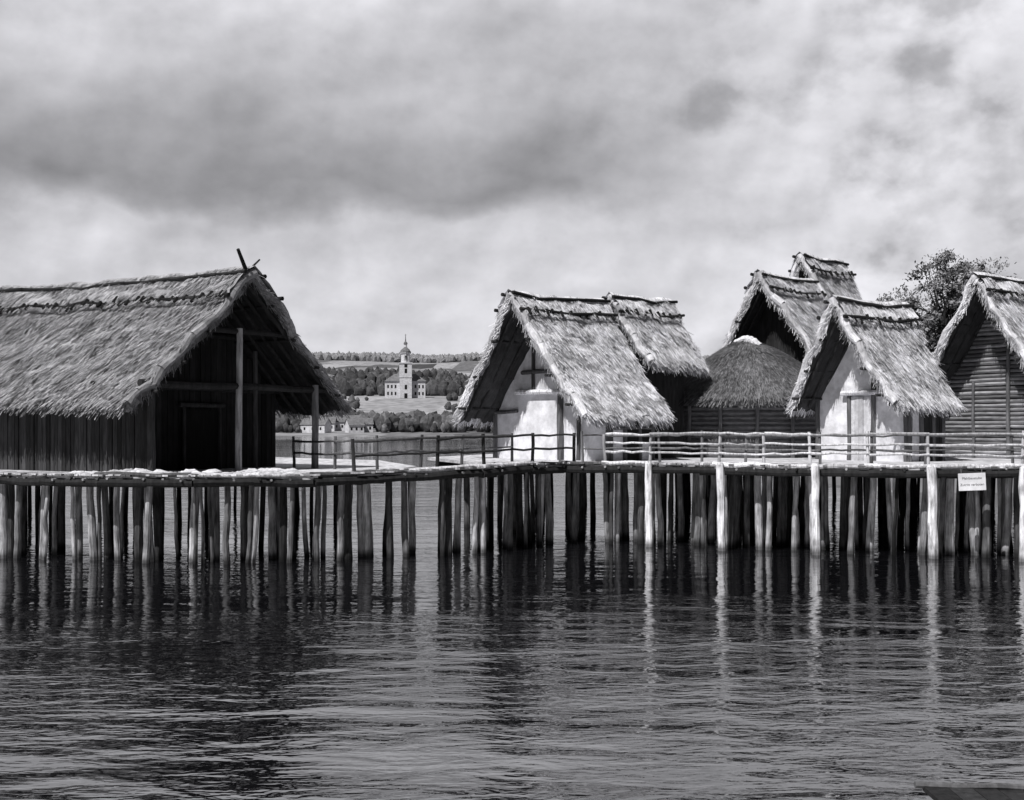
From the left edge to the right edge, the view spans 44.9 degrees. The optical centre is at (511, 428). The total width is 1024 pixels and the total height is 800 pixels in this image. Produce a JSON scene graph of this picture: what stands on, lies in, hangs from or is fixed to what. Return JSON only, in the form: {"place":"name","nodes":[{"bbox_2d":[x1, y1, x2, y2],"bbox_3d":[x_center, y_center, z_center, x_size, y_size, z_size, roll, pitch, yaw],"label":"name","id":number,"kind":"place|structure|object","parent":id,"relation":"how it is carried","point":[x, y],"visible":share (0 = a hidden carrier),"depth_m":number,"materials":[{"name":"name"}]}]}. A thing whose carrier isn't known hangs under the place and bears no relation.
{"place":"outdoors","nodes":[
{"label":"outdoors","id":0,"kind":"place"},
{"bbox_2d":[292,433,513,469],"bbox_3d":[-3.962,0.893,44.377,8.042,1.416,4.162,0,0,0],"label":"footbridge railing","id":1,"kind":"object","parent":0,"point":[336,453],"visible":0.77,"depth_m":43.69,"materials":[{"name":"black wood"}]},
{"bbox_2d":[351,433,575,470],"bbox_3d":[-1.090,0.867,40.993,8.837,1.408,1.227,0,0,-34],"label":"footbridge railing","id":2,"kind":"object","parent":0,"point":[533,448],"visible":0.98,"depth_m":40.05,"materials":[{"name":"black wood"}]},
{"bbox_2d":[0,437,1023,799],"bbox_3d":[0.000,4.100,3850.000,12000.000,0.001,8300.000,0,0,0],"label":"water","id":3,"kind":"structure","parent":0,"point":[592,665],"depth_m":21.41,"materials":[{"name":"black liquid"}]},
{"bbox_2d":[0,457,416,564],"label":"house pier","id":4,"kind":"structure","parent":3,"relation":"in","point":[148,491],"depth_m":38.58,"materials":[{"name":"grey wood"}]},
{"bbox_2d":[0,248,354,471],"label":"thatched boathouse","id":5,"kind":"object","parent":4,"relation":"on","point":[216,369],"visible":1,"depth_m":42.70,"materials":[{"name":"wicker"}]},
{"bbox_2d":[68,468,309,474],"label":"stones","id":6,"kind":"object","parent":4,"relation":"on","point":[252,470],"visible":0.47,"depth_m":37.99,"materials":[{"name":"white stone"}]},
{"bbox_2d":[301,461,566,560],"bbox_3d":[-2.578,3.209,41.341,10.191,4.198,4.141,0,0,-40],"label":"footbridge","id":7,"kind":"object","parent":3,"relation":"in","point":[482,524],"visible":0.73,"depth_m":39.98,"materials":[{"name":"grey wood"}]},
{"bbox_2d":[428,454,1023,561],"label":"village pier","id":8,"kind":"structure","parent":3,"relation":"in","point":[728,492],"depth_m":42.60,"materials":[{"name":"grey wood"}]},
{"bbox_2d":[451,289,709,460],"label":"thatched cottage","id":9,"kind":"structure","parent":8,"relation":"on","point":[550,364],"depth_m":49.37,"materials":[{"name":"grey plant"}]},
{"bbox_2d":[627,421,650,460],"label":"wall","id":10,"kind":"structure","parent":9,"relation":"in","point":[630,456],"depth_m":47.48,"materials":[{"name":"black wood"}]},
{"bbox_2d":[680,339,801,408],"bbox_3d":[10.396,-2.378,54.976,8.911,3.275,9.230,0,0,-45],"label":"apse thatch","id":11,"kind":"object","parent":8,"relation":"on","point":[744,374],"visible":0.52,"depth_m":52.18,"materials":[{"name":"grey plant"}]},
{"bbox_2d":[732,335,762,344],"bbox_3d":[10.305,-3.775,54.850,1.756,0.660,0.575,0,0,45],"label":"apse crown roll","id":12,"kind":"object","parent":11,"relation":"on","point":[752,339],"visible":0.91,"depth_m":54.65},
{"bbox_2d":[687,405,794,457],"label":"apse posts","id":13,"kind":"object","parent":8,"relation":"on","point":[756,425],"visible":0.31,"depth_m":51.71,"materials":[{"name":"grey wood"}]},
{"bbox_2d":[749,301,805,362],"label":"walls","id":14,"kind":"structure","parent":8,"relation":"on","point":[770,328],"depth_m":58.08,"materials":[{"name":"black wood"}]},
{"bbox_2d":[735,282,804,356],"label":"rafters","id":15,"kind":"object","parent":14,"relation":"on","point":[745,322],"visible":0.2,"depth_m":57.91,"materials":[{"name":"black wood"}]},
{"bbox_2d":[721,269,826,353],"bbox_3d":[12.930,-3.937,58.587,9.366,6.736,5.049,0,0,45],"label":"thatch","id":16,"kind":"object","parent":14,"relation":"attached to","point":[801,313],"visible":0.26,"depth_m":57.49,"materials":[{"name":"grey wicker"}]},
{"bbox_2d":[744,272,826,298],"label":"ridge poles","id":17,"kind":"object","parent":16,"relation":"on","point":[790,290],"visible":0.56,"depth_m":57.98,"materials":[{"name":"black wood"}]},
{"bbox_2d":[581,431,1021,463],"bbox_3d":[13.183,0.745,42.429,22.246,1.316,1.255,0,0,16],"label":"pier railing","id":18,"kind":"object","parent":8,"relation":"on","point":[871,450],"visible":0.77,"depth_m":42.85,"materials":[{"name":"grey wood"}]},
{"bbox_2d":[602,431,1023,463],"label":"pier railing","id":19,"kind":"object","parent":8,"relation":"on","point":[810,453],"visible":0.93,"depth_m":40.65,"materials":[{"name":"grey wood"}]},
{"bbox_2d":[783,295,967,461],"bbox_3d":[13.923,-1.893,48.116,4.657,6.326,6.030,0,0,-33],"label":"thatched plaster hut","id":20,"kind":"object","parent":8,"relation":"on","point":[869,366],"visible":0.99,"depth_m":47.33,"materials":[{"name":"plant"}]},
{"bbox_2d":[851,397,870,460],"bbox_3d":[13.461,0.025,47.759,0.083,2.450,0.973,0,0,-33],"label":"door","id":21,"kind":"structure","parent":20,"relation":"in","point":[860,406],"depth_m":47.75,"materials":[{"name":"wood"}]},
{"bbox_2d":[924,411,941,460],"bbox_3d":[15.811,0.071,46.660,1.186,2.358,0.082,0,0,-33],"label":"side door","id":22,"kind":"structure","parent":20,"relation":"in","point":[927,419],"depth_m":46.70,"materials":[{"name":"black wood"}]},
{"bbox_2d":[958,468,985,490],"bbox_3d":[14.302,1.593,38.570,0.800,0.692,0.082,-3,2,18],"label":"notice sign","id":23,"kind":"object","parent":8,"relation":"attached to","point":[970,481],"visible":1,"depth_m":38.54,"materials":[{"name":"paint"}]},
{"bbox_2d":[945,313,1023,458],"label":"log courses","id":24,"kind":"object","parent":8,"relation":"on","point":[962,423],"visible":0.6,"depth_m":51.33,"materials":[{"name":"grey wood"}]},
{"bbox_2d":[933,272,1023,383],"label":"thatch","id":25,"kind":"object","parent":24,"relation":"on","point":[1006,311],"visible":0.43,"depth_m":50.21,"materials":[{"name":"grey wicker"}]},
{"bbox_2d":[957,274,1023,296],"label":"ridge poles","id":26,"kind":"object","parent":25,"relation":"on","point":[1003,292],"visible":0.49,"depth_m":50.06,"materials":[{"name":"black wood"}]},
{"bbox_2d":[945,314,1023,454],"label":"walls","id":27,"kind":"structure","parent":8,"relation":"on","point":[995,390],"depth_m":51.22,"materials":[{"name":"black wood"}]},
{"bbox_2d":[937,283,1020,383],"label":"rafters","id":28,"kind":"object","parent":27,"relation":"attached to","point":[952,363],"visible":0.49,"depth_m":51.36,"materials":[{"name":"black wood"}]},
{"bbox_2d":[971,340,1010,458],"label":"wall posts","id":29,"kind":"object","parent":8,"relation":"on","point":[1007,400],"depth_m":50.38,"materials":[{"name":"wood"}]},
{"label":"walls","id":30,"kind":"object","parent":8,"relation":"on","visible":0},
{"bbox_2d":[797,262,807,277],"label":"rafters","id":31,"kind":"object","parent":30,"relation":"attached to","point":[801,274],"visible":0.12,"depth_m":62.43,"materials":[{"name":"black wood"}]},
{"bbox_2d":[789,251,861,299],"bbox_3d":[15.947,-5.495,63.724,7.655,6.729,4.636,0,0,45],"label":"thatch","id":32,"kind":"object","parent":30,"relation":"attached to","point":[829,285],"visible":0.3,"depth_m":62.84,"materials":[{"name":"grey wicker"}]},
{"bbox_2d":[788,253,856,277],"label":"ridge poles","id":33,"kind":"object","parent":32,"relation":"on","point":[849,274],"visible":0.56,"depth_m":63.15,"materials":[{"name":"black wood"}]},
{"bbox_2d":[914,781,1023,799],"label":"wooden jetty","id":34,"kind":"object","parent":3,"relation":"in","point":[966,791],"visible":1,"depth_m":13.46,"materials":[{"name":"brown wood"}]},
{"bbox_2d":[0,0,1023,356],"label":"sky","id":35,"kind":"structure","parent":0,"point":[391,169],"materials":[{"name":"grey"}]},
{"bbox_2d":[276,360,1013,492],"bbox_3d":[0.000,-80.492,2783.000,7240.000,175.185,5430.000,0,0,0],"label":"terrain","id":36,"kind":"structure","parent":0,"point":[381,404],"depth_m":925.23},
{"bbox_2d":[301,419,331,432],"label":"walls","id":37,"kind":"structure","parent":36,"relation":"on","point":[326,427],"depth_m":629.61,"materials":[{"name":"white paint"}]},
{"bbox_2d":[300,418,332,424],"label":"roof","id":38,"kind":"structure","parent":37,"relation":"on","point":[305,421],"depth_m":630.22,"materials":[{"name":"tile"}]},
{"bbox_2d":[332,421,335,430],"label":"walls","id":39,"kind":"structure","parent":36,"relation":"on","point":[334,427],"depth_m":651.71,"materials":[{"name":"white paint"}]},
{"bbox_2d":[320,417,336,422],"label":"roof","id":40,"kind":"structure","parent":39,"relation":"on","point":[333,419],"depth_m":653.77,"materials":[{"name":"tile"}]},
{"bbox_2d":[333,416,350,421],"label":"roof","id":41,"kind":"structure","parent":39,"relation":"on","point":[343,419],"depth_m":657.93,"materials":[{"name":"tile"}]},
{"bbox_2d":[336,422,344,430],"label":"walls","id":42,"kind":"structure","parent":36,"relation":"on","point":[338,424],"depth_m":656.40,"materials":[{"name":"white paint"}]},
{"bbox_2d":[345,420,363,432],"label":"walls","id":43,"kind":"structure","parent":36,"relation":"on","point":[349,430],"depth_m":631.24,"materials":[{"name":"white paint"}]},
{"bbox_2d":[344,418,364,424],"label":"roof","id":44,"kind":"structure","parent":43,"relation":"on","point":[355,421],"depth_m":632.24,"materials":[{"name":"tile"}]},
{"bbox_2d":[354,418,373,423],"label":"roof","id":45,"kind":"structure","parent":43,"relation":"on","point":[368,420],"depth_m":638.73,"materials":[{"name":"tile"}]},
{"bbox_2d":[364,424,372,431],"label":"walls","id":46,"kind":"structure","parent":36,"relation":"on","point":[366,426],"depth_m":637.24,"materials":[{"name":"white paint"}]},
{"bbox_2d":[276,392,492,432],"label":"shoreline trees","id":47,"kind":"object","parent":36,"relation":"on","point":[417,420],"visible":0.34,"depth_m":636.97,"materials":[{"name":"grey plant"}]},
{"bbox_2d":[384,334,425,397],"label":"church","id":48,"kind":"structure","parent":36,"relation":"on","point":[404,382],"depth_m":995.65,"materials":[{"name":"paint"}]},
{"bbox_2d":[387,355,423,397],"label":"windows","id":49,"kind":"structure","parent":48,"relation":"in","point":[405,365],"depth_m":995.53,"materials":[{"name":"black glass"}]},
{"bbox_2d":[310,350,712,395],"bbox_3d":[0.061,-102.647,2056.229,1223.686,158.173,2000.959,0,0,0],"label":"distant forest","id":50,"kind":"object","parent":36,"relation":"on","point":[352,380],"visible":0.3,"depth_m":1220.50,"materials":[{"name":"grey plant"}]},
{"bbox_2d":[876,248,995,355],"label":"deciduous tree","id":51,"kind":"object","parent":36,"relation":"on","point":[937,319],"visible":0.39,"depth_m":89.34,"materials":[{"name":"grey plant"}]},
{"bbox_2d":[924,255,1017,316],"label":"deciduous tree","id":52,"kind":"object","parent":36,"relation":"on","point":[982,263],"visible":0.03,"depth_m":92.13,"materials":[{"name":"grey plant"}]},
{"bbox_2d":[684,405,815,457],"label":"apse log wall","id":53,"kind":"structure","parent":0,"point":[736,419],"depth_m":51.98,"materials":[{"name":"black wood"}]}
]}

